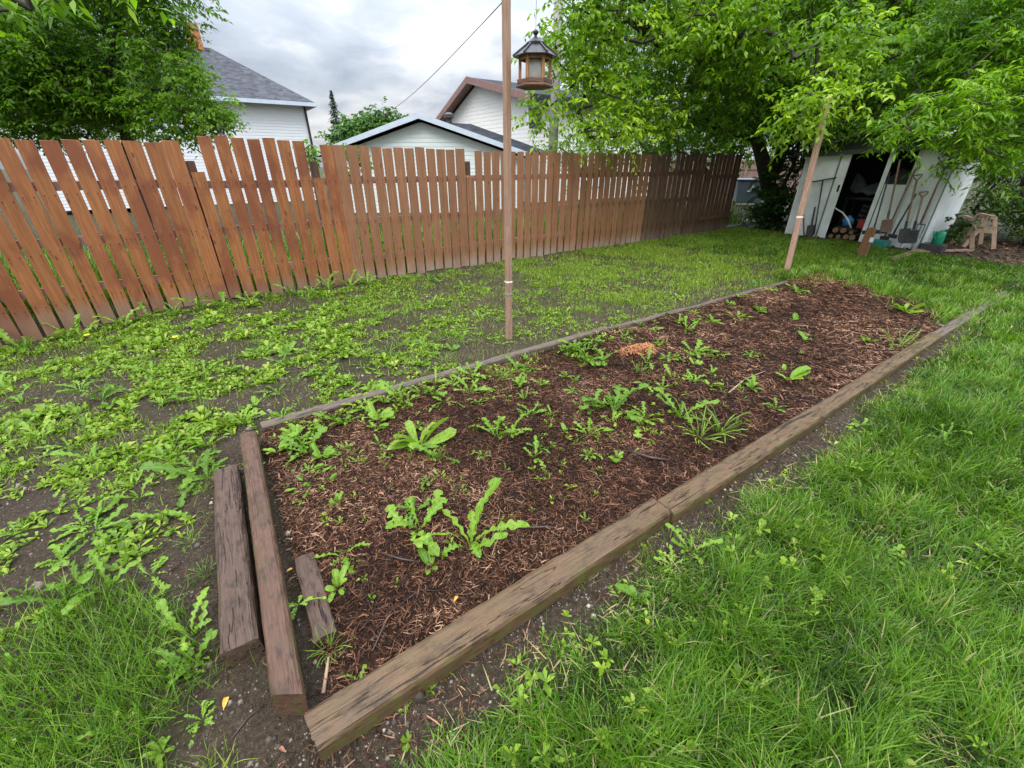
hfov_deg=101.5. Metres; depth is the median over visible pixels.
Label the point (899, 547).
dandelion
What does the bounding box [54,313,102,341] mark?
weed
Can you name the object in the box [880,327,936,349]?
weed
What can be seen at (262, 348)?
dandelion
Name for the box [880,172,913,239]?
hoe
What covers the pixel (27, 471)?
dandelion
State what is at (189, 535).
dandelion
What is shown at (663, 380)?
weed
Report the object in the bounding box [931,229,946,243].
bucket
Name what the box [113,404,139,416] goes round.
dandelion
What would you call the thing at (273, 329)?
dandelion
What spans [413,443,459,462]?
weed
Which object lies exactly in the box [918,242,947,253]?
block
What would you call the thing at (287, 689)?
landscape timber
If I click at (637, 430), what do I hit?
weed
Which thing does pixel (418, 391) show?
weed
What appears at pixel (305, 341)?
dandelion
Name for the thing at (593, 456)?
weed
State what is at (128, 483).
dandelion
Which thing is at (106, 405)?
dandelion
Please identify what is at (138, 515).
dandelion
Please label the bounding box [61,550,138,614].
weed
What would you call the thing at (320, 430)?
weed
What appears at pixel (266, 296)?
weed
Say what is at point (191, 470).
dandelion
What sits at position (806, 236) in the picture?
hoe
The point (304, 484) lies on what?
weed
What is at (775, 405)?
weed
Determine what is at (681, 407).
weed
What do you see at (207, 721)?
dandelion
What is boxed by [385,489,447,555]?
weed
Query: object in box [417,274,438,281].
dandelion
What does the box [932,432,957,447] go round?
dandelion
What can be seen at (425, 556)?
weed
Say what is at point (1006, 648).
dandelion
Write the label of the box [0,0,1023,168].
sky
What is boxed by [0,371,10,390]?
dandelion
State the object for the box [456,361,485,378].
weed
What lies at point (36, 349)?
dandelion
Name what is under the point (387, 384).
weed
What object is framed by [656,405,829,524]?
landscape timber
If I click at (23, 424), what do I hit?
dandelion
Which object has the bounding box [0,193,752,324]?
tall grass
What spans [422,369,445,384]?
weed
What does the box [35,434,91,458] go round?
dandelion
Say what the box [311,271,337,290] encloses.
weed
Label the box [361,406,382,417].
weed
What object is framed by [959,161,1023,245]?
shrub
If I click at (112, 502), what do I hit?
dandelion
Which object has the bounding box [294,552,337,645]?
board offcut
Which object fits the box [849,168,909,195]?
tarpaulin
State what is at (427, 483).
weed
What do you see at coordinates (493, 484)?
weed
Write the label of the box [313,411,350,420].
weed
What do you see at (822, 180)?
garden rake
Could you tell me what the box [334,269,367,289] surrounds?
weed
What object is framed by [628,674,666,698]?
weed
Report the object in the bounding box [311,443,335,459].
weed
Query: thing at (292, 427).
weed
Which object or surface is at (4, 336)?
weed
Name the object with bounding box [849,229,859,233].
log
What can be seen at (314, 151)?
vine
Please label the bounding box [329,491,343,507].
weed
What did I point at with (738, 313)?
weed
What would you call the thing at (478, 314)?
dandelion
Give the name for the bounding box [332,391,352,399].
dandelion
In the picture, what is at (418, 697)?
soil crumbs
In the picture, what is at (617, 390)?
weed
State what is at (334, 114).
spruce tree
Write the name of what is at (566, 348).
weed
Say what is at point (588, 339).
weed
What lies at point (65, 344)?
dandelion
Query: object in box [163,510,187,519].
dandelion
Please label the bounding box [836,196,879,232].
workbench
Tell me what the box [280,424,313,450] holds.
weed
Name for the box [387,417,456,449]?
weed
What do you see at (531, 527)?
stick
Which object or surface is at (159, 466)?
weed
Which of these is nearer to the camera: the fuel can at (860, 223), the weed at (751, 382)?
the weed at (751, 382)
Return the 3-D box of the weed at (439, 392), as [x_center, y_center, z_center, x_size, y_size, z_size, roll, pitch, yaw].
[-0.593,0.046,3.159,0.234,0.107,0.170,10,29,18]
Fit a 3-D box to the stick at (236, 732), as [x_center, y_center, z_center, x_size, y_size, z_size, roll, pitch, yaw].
[-0.861,1.093,1.358,0.020,0.009,0.112,15,31,26]
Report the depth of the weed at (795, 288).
5.75 m
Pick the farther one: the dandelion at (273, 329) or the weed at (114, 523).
the dandelion at (273, 329)
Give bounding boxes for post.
[784,97,832,269]
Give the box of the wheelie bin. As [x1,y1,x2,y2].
[732,178,761,204]
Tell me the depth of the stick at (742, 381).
3.36 m
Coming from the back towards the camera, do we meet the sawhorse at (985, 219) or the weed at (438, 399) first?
the sawhorse at (985, 219)
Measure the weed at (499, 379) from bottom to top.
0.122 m
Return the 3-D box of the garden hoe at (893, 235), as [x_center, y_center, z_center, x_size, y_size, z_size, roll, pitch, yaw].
[7.966,-3.422,8.533,0.272,0.837,0.163,-18,33,-30]
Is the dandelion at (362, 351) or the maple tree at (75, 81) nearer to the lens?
the dandelion at (362, 351)
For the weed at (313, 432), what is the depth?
2.74 m
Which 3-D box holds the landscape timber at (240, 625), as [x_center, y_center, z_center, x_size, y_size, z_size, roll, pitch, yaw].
[-1.296,0.743,1.945,0.131,0.098,1.199,-17,32,-29]
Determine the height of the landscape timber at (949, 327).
0.089 m
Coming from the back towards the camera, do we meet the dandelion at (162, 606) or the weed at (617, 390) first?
the weed at (617, 390)
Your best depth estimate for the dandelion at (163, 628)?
1.62 m
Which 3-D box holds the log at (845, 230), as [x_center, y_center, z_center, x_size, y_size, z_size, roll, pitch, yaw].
[7.754,-3.567,9.678,0.361,0.128,0.126,-16,32,-28]
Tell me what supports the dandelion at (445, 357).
on the ground at (228, 726)
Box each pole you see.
[501,0,512,339]
[549,0,563,199]
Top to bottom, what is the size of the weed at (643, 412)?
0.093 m
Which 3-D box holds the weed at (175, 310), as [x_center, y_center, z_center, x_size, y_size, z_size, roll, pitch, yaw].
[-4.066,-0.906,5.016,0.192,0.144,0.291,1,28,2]
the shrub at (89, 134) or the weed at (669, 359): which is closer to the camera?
the weed at (669, 359)
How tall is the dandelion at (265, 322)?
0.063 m
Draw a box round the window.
[527,105,542,130]
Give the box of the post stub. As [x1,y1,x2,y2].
[856,227,876,255]
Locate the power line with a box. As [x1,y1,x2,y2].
[373,2,501,118]
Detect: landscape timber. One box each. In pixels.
[213,465,264,665]
[240,431,308,715]
[304,498,669,761]
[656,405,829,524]
[815,332,942,417]
[933,291,1011,339]
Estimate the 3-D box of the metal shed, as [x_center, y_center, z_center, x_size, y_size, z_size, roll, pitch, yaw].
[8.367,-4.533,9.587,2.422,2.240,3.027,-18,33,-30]
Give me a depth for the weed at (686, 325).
4.44 m
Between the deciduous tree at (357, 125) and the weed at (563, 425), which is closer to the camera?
the weed at (563, 425)
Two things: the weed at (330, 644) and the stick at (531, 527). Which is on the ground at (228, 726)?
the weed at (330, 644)
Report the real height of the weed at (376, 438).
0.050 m
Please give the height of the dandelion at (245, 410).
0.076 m
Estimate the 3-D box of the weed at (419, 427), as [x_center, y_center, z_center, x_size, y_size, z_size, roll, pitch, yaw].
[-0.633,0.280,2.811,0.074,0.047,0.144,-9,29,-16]
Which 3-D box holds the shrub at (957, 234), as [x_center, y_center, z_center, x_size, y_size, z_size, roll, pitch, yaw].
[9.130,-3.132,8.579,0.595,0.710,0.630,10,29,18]
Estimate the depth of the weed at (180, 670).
1.49 m
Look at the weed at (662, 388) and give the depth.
3.23 m
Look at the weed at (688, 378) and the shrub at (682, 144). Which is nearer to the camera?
the weed at (688, 378)
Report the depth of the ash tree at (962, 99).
5.84 m
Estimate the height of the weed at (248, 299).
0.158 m
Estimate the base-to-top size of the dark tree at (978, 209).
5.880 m
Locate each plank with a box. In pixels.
[887,249,924,259]
[923,249,971,251]
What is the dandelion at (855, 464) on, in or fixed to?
on the lawn grass at (873, 738)
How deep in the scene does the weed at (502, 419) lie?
2.87 m
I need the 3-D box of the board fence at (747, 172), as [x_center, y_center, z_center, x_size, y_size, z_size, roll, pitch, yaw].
[13.352,-11.963,24.143,12.000,1.750,0.180,10,29,18]
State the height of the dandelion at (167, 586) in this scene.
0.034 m
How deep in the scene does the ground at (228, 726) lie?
2.29 m
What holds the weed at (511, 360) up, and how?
on the ground at (228, 726)
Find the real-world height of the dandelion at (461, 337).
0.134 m
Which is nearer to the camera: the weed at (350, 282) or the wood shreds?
the wood shreds
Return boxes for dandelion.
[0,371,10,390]
[0,386,37,408]
[0,469,31,487]
[0,521,34,537]
[0,574,102,632]
[0,652,20,700]
[4,407,35,421]
[19,418,53,443]
[30,402,74,419]
[34,344,54,351]
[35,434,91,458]
[36,476,66,496]
[46,356,68,364]
[47,549,94,590]
[49,442,118,472]
[49,510,109,540]
[51,372,83,379]
[53,374,103,393]
[55,695,118,765]
[61,341,79,347]
[62,479,83,491]
[65,384,126,400]
[75,495,101,512]
[76,703,140,750]
[79,357,106,367]
[83,492,118,521]
[94,397,118,409]
[95,524,142,555]
[102,472,153,500]
[111,461,149,502]
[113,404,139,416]
[114,455,151,481]
[121,360,169,378]
[123,352,150,361]
[124,583,170,619]
[130,505,183,518]
[143,612,173,642]
[149,395,176,404]
[150,587,211,655]
[156,628,217,687]
[162,424,211,451]
[163,450,227,488]
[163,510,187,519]
[168,523,204,552]
[175,380,221,400]
[181,360,216,375]
[181,700,215,746]
[182,436,226,449]
[193,319,209,329]
[218,365,240,373]
[218,399,265,433]
[244,342,277,360]
[250,396,259,406]
[253,383,287,398]
[257,318,272,326]
[263,325,286,333]
[267,403,299,418]
[268,349,292,369]
[277,340,296,356]
[286,320,306,325]
[302,337,309,344]
[305,363,338,378]
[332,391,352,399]
[336,351,348,357]
[347,343,376,356]
[353,361,375,373]
[375,344,397,355]
[380,334,410,348]
[386,365,401,375]
[412,339,433,349]
[412,358,430,365]
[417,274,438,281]
[424,351,439,357]
[426,295,436,307]
[436,349,455,365]
[445,343,459,350]
[450,329,475,345]
[452,322,475,330]
[470,310,490,319]
[837,452,870,470]
[856,536,909,568]
[929,422,972,436]
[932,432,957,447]
[939,658,1010,707]
[976,525,1005,543]
[983,481,1016,498]
[988,647,1019,670]
[996,454,1023,467]
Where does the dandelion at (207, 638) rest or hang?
on the ground at (228, 726)
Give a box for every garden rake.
[812,177,836,233]
[862,172,890,233]
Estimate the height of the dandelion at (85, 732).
0.060 m
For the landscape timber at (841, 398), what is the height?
0.084 m
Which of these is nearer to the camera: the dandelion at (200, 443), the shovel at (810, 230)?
the dandelion at (200, 443)
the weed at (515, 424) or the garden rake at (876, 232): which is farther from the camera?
the garden rake at (876, 232)
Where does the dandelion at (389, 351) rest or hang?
on the ground at (228, 726)
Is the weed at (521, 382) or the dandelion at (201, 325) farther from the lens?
the dandelion at (201, 325)
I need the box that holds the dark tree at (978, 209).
[839,11,1023,236]
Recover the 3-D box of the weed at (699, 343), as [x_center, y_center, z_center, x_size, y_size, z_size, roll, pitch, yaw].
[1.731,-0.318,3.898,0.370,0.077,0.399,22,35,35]
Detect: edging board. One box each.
[260,326,608,430]
[608,280,788,330]
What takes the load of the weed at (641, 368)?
on the ground at (228, 726)
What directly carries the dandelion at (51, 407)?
on the ground at (228, 726)
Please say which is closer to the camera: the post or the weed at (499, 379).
the weed at (499, 379)
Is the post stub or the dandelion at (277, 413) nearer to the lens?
the dandelion at (277, 413)
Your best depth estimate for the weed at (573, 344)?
3.86 m
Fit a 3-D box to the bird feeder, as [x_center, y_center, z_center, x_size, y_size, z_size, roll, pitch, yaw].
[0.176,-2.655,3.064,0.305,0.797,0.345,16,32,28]
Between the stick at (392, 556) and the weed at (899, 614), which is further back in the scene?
the stick at (392, 556)
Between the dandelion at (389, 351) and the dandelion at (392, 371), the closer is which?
the dandelion at (392, 371)
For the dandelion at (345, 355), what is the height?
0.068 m
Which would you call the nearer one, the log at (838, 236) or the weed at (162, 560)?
the weed at (162, 560)
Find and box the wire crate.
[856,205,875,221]
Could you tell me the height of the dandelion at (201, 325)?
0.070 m
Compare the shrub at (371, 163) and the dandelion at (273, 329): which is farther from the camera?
the shrub at (371, 163)
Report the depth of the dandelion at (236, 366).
3.57 m
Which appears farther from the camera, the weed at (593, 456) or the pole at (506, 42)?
the pole at (506, 42)
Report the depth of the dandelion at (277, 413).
2.95 m
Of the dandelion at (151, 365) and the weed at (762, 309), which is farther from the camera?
the weed at (762, 309)
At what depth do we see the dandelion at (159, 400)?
3.10 m
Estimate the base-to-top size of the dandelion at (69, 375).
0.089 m
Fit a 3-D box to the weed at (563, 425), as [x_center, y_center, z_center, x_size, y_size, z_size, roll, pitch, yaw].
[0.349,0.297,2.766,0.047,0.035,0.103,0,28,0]
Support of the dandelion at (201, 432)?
on the ground at (228, 726)
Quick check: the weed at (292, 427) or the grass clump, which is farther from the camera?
the weed at (292, 427)
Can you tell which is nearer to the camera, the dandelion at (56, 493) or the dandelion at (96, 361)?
the dandelion at (56, 493)
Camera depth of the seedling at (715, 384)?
3.25 m
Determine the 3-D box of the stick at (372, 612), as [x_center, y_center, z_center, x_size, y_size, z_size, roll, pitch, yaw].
[-0.566,0.932,1.633,0.137,0.022,0.278,-18,33,-30]
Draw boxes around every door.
[799,154,852,237]
[858,152,905,241]
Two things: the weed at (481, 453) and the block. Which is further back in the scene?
the block
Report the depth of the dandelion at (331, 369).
3.52 m
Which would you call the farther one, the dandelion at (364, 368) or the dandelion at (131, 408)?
the dandelion at (364, 368)
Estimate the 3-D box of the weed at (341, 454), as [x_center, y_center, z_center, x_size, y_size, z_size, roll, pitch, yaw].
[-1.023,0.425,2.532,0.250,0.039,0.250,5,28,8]
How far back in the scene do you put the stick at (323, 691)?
1.46 m
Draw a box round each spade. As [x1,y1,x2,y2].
[898,174,922,243]
[904,191,928,242]
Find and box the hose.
[834,207,851,227]
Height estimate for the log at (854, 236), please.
0.129 m
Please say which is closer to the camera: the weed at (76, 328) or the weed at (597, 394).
the weed at (597, 394)
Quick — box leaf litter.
[749,225,1023,265]
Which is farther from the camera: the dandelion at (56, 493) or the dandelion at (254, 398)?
the dandelion at (254, 398)
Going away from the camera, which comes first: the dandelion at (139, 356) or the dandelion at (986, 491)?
the dandelion at (986, 491)
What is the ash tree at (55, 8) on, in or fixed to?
on the ground at (228, 726)
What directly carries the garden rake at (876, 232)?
in the metal shed
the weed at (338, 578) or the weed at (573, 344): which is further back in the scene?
the weed at (573, 344)
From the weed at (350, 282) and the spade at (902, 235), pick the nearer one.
the weed at (350, 282)
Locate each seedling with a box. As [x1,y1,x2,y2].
[304,463,323,471]
[702,380,723,386]
[791,313,798,319]
[798,331,811,340]
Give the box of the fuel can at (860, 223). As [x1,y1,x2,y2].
[856,216,865,228]
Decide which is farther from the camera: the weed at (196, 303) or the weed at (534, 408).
the weed at (196, 303)
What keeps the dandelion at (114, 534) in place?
on the ground at (228, 726)
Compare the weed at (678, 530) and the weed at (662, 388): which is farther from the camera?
the weed at (662, 388)
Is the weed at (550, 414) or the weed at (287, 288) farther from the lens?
the weed at (287, 288)
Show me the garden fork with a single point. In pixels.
(929, 202)
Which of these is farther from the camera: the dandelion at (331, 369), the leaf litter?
the leaf litter
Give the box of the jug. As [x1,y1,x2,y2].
[842,215,853,225]
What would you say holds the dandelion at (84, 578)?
on the ground at (228, 726)
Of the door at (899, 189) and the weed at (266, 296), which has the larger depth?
the door at (899, 189)
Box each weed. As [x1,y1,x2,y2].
[0,329,33,352]
[0,576,54,601]
[35,537,88,575]
[42,318,81,338]
[46,503,131,553]
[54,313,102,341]
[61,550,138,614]
[92,307,139,325]
[102,674,114,696]
[122,302,163,318]
[137,555,169,589]
[139,442,194,462]
[139,448,244,506]
[141,736,174,767]
[158,299,184,315]
[167,660,205,678]
[170,295,220,308]
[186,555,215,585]
[202,291,230,307]
[235,291,260,301]
[251,292,278,300]
[262,431,296,453]
[273,284,303,294]
[277,434,311,454]
[278,423,304,437]
[278,425,327,461]
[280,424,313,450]
[280,463,336,497]
[289,595,325,619]
[300,280,321,295]
[305,421,324,436]
[305,619,353,668]
[307,418,320,429]
[310,446,325,460]
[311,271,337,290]
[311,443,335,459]
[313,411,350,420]
[315,541,369,574]
[320,441,362,468]
[322,473,336,482]
[325,415,359,425]
[325,564,347,602]
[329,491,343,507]
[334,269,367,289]
[338,664,366,679]
[341,392,381,413]
[352,270,376,284]
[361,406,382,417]
[366,422,388,430]
[367,402,394,421]
[370,434,386,447]
[376,383,412,405]
[378,379,412,402]
[378,452,385,461]
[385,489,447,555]
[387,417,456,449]
[396,497,430,525]
[406,385,434,397]
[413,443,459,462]
[414,421,422,429]
[414,478,529,559]
[418,383,446,395]
[418,548,437,574]
[420,474,430,485]
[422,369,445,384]
[425,449,443,460]
[429,396,464,411]
[438,375,461,386]
[452,374,492,391]
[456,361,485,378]
[462,375,490,387]
[468,417,520,438]
[474,450,490,458]
[485,365,514,380]
[491,414,531,437]
[493,416,504,424]
[503,355,534,376]
[512,372,526,386]
[516,386,537,399]
[517,403,546,415]
[523,435,545,470]
[526,441,550,455]
[542,405,557,421]
[558,339,593,351]
[560,343,575,351]
[561,423,567,432]
[563,386,583,394]
[565,420,613,437]
[574,351,583,357]
[575,345,603,365]
[578,383,648,420]
[579,448,602,460]
[583,336,600,340]
[585,389,604,414]
[588,349,617,365]
[600,407,623,426]
[604,391,626,405]
[610,450,623,462]
[615,583,649,604]
[624,404,663,437]
[625,401,660,424]
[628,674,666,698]
[632,360,647,374]
[633,379,664,394]
[639,347,653,369]
[650,376,674,390]
[653,387,719,422]
[653,544,688,572]
[657,352,685,362]
[663,364,679,384]
[665,523,722,564]
[671,313,684,322]
[673,339,718,358]
[675,404,736,449]
[677,316,698,332]
[682,369,706,384]
[689,357,703,364]
[691,395,753,442]
[703,313,720,326]
[706,364,717,375]
[728,310,751,320]
[742,350,764,356]
[744,374,762,391]
[752,305,766,312]
[762,397,787,411]
[776,365,810,379]
[786,283,810,293]
[795,590,825,629]
[828,263,847,273]
[848,418,874,426]
[859,335,879,341]
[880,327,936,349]
[885,610,927,639]
[891,303,923,312]
[963,547,987,565]
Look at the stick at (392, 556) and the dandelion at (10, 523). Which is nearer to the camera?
the stick at (392, 556)
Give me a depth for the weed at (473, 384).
3.23 m
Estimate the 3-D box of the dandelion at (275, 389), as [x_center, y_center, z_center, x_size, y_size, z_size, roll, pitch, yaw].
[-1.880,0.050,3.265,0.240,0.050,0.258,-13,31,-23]
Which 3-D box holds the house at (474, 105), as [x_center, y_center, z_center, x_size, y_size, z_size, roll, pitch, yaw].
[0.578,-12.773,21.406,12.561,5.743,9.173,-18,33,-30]
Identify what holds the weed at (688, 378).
on the ground at (228, 726)
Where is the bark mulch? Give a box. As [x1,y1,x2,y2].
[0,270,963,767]
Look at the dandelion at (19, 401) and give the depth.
3.19 m
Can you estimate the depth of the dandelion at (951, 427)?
2.67 m
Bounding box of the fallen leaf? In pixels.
[222,697,228,709]
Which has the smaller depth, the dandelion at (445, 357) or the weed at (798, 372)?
the weed at (798, 372)
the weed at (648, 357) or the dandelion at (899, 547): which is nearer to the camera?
the dandelion at (899, 547)
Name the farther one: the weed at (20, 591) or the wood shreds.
the wood shreds
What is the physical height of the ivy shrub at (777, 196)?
2.824 m
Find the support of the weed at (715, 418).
on the ground at (228, 726)
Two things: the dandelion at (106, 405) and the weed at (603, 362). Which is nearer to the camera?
the dandelion at (106, 405)
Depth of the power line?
9.34 m
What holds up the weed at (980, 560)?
on the ground at (228, 726)
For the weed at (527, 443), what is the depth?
2.59 m
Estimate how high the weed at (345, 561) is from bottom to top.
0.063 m
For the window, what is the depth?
17.37 m
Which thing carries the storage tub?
on the ground at (228, 726)
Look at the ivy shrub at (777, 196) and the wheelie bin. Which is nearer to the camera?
the ivy shrub at (777, 196)
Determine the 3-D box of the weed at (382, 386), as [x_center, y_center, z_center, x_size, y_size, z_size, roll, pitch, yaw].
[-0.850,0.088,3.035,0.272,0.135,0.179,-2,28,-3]
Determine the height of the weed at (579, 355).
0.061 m
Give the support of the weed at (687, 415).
on the ground at (228, 726)
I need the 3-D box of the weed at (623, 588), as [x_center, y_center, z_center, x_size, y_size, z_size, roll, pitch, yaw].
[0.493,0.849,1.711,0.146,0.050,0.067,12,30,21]
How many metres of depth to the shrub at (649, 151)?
11.28 m
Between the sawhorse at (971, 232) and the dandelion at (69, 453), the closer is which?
the dandelion at (69, 453)
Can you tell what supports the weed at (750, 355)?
on the ground at (228, 726)
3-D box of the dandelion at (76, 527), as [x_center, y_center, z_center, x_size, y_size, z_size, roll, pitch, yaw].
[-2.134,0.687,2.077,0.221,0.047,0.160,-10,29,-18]
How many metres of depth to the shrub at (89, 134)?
9.78 m
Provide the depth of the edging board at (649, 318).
5.03 m
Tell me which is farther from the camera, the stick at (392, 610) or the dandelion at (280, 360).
the dandelion at (280, 360)
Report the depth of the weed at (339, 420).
2.82 m
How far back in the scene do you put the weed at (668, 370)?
3.38 m
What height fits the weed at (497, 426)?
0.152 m
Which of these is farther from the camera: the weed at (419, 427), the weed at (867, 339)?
the weed at (867, 339)
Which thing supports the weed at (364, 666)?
on the ground at (228, 726)
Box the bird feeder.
[512,0,557,89]
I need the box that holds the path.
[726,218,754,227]
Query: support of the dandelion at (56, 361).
on the ground at (228, 726)
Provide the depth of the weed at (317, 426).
2.79 m
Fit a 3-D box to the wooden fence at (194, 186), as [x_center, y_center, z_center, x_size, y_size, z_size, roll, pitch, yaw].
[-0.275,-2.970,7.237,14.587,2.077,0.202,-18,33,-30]
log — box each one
[828,233,839,237]
[832,226,844,232]
[836,233,844,238]
[840,227,853,232]
[843,234,851,239]
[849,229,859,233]
[849,233,860,239]
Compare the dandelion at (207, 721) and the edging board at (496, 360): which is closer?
the dandelion at (207, 721)
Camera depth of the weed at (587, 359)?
3.72 m
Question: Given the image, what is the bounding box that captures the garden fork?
[908,162,948,237]
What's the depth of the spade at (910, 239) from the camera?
8.36 m
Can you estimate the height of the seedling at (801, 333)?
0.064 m
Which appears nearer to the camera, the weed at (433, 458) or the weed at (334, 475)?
the weed at (334, 475)
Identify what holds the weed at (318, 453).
on the ground at (228, 726)
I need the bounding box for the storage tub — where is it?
[871,239,891,247]
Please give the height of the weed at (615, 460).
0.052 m
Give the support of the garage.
on the ground at (228, 726)
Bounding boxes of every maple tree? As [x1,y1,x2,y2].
[0,0,250,230]
[511,0,1018,227]
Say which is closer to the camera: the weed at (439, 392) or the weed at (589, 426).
the weed at (589, 426)
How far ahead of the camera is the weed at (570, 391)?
3.25 m
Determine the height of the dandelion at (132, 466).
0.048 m
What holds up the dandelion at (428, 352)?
on the ground at (228, 726)
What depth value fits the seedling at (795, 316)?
4.76 m
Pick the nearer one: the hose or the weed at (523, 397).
the weed at (523, 397)
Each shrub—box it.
[0,109,149,162]
[327,138,373,176]
[535,131,675,199]
[573,106,790,198]
[741,119,855,229]
[943,213,982,245]
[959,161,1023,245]
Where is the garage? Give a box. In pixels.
[314,112,525,212]
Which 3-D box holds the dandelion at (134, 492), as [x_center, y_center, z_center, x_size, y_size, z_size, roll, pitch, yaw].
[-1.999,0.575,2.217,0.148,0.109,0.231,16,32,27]
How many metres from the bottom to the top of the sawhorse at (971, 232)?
0.644 m
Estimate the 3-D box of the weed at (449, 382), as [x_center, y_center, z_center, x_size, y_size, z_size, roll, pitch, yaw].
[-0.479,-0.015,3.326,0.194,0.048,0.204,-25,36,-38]
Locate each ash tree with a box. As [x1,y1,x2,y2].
[0,0,176,44]
[849,0,1023,201]
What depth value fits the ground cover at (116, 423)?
3.28 m
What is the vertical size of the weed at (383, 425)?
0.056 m
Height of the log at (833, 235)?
0.095 m
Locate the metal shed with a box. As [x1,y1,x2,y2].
[785,128,980,249]
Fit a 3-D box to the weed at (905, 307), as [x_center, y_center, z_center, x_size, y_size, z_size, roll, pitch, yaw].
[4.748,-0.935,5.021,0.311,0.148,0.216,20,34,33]
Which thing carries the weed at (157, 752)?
on the ground at (228, 726)
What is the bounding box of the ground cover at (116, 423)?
[0,239,1020,767]
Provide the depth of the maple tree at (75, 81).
7.83 m
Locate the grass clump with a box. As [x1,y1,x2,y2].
[0,547,220,767]
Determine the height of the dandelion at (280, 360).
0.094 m
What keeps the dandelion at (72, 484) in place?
on the ground at (228, 726)
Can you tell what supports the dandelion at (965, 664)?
on the lawn grass at (873, 738)
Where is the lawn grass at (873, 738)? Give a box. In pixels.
[387,228,1023,767]
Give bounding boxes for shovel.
[806,207,815,237]
[879,160,900,232]
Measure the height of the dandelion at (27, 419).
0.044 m
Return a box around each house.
[15,22,316,210]
[436,73,660,202]
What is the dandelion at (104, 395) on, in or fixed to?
on the ground at (228, 726)
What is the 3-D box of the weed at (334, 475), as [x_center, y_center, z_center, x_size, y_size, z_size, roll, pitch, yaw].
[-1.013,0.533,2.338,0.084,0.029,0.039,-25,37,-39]
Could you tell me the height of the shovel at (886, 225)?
1.349 m
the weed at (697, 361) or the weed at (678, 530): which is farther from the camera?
the weed at (697, 361)
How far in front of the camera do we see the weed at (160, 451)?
2.53 m
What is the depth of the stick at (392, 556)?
1.88 m
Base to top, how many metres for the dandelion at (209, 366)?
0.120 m
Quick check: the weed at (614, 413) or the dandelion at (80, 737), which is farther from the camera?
the weed at (614, 413)
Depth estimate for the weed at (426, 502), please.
2.11 m
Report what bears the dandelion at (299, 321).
on the ground at (228, 726)
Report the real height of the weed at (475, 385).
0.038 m
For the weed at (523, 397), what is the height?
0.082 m
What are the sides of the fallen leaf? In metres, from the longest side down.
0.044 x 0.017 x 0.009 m
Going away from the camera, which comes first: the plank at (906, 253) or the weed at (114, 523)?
the weed at (114, 523)
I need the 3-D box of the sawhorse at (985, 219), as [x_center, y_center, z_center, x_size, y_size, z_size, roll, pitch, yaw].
[9.900,-3.250,8.857,0.533,0.644,0.686,14,31,24]
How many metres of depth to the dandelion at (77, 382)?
3.40 m
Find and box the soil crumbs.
[0,253,879,767]
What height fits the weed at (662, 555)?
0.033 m
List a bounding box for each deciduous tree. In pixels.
[314,110,370,144]
[330,96,408,143]
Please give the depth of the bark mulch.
2.59 m
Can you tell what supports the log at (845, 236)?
on the metal shed
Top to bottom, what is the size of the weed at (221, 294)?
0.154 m
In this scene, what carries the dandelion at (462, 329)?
on the ground at (228, 726)
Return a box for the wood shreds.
[617,342,656,355]
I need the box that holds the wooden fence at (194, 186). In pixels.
[0,135,742,346]
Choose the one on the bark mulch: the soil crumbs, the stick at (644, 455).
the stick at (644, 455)
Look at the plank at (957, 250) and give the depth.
8.41 m
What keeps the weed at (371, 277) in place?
on the ground at (228, 726)
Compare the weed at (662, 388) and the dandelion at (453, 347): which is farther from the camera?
the dandelion at (453, 347)
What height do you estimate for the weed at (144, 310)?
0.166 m
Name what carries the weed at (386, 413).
on the ground at (228, 726)
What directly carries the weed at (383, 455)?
on the ground at (228, 726)
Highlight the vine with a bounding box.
[292,139,324,192]
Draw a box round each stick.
[230,705,264,739]
[321,656,329,693]
[341,587,395,641]
[372,589,439,651]
[379,551,419,562]
[520,526,574,529]
[628,449,668,460]
[728,371,764,393]
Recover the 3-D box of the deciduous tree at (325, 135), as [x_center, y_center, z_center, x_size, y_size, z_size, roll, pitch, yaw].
[-15.236,-22.635,39.852,6.648,5.934,5.107,2,28,4]
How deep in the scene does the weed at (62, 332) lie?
4.57 m
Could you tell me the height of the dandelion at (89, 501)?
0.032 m
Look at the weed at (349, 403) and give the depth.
3.03 m
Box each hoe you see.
[800,190,808,237]
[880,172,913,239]
[888,194,916,238]
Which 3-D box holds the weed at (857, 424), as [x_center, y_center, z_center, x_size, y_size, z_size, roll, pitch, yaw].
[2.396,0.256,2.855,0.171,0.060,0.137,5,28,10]
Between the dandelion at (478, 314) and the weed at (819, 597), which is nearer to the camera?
the weed at (819, 597)
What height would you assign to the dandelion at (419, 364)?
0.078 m
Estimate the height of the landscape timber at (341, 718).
0.109 m
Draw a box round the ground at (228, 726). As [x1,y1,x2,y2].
[0,166,1023,767]
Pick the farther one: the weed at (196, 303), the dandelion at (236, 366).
the weed at (196, 303)
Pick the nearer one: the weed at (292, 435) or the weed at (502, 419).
the weed at (292, 435)
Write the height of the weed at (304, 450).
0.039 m
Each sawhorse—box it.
[944,215,975,250]
[950,213,997,249]
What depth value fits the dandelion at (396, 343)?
4.07 m
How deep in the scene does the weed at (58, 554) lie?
1.91 m
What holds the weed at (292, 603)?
on the ground at (228, 726)
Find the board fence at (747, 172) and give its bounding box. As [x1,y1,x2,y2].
[657,160,802,192]
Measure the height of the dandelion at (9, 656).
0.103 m
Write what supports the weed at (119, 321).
on the ground at (228, 726)
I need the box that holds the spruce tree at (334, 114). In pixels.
[326,90,342,144]

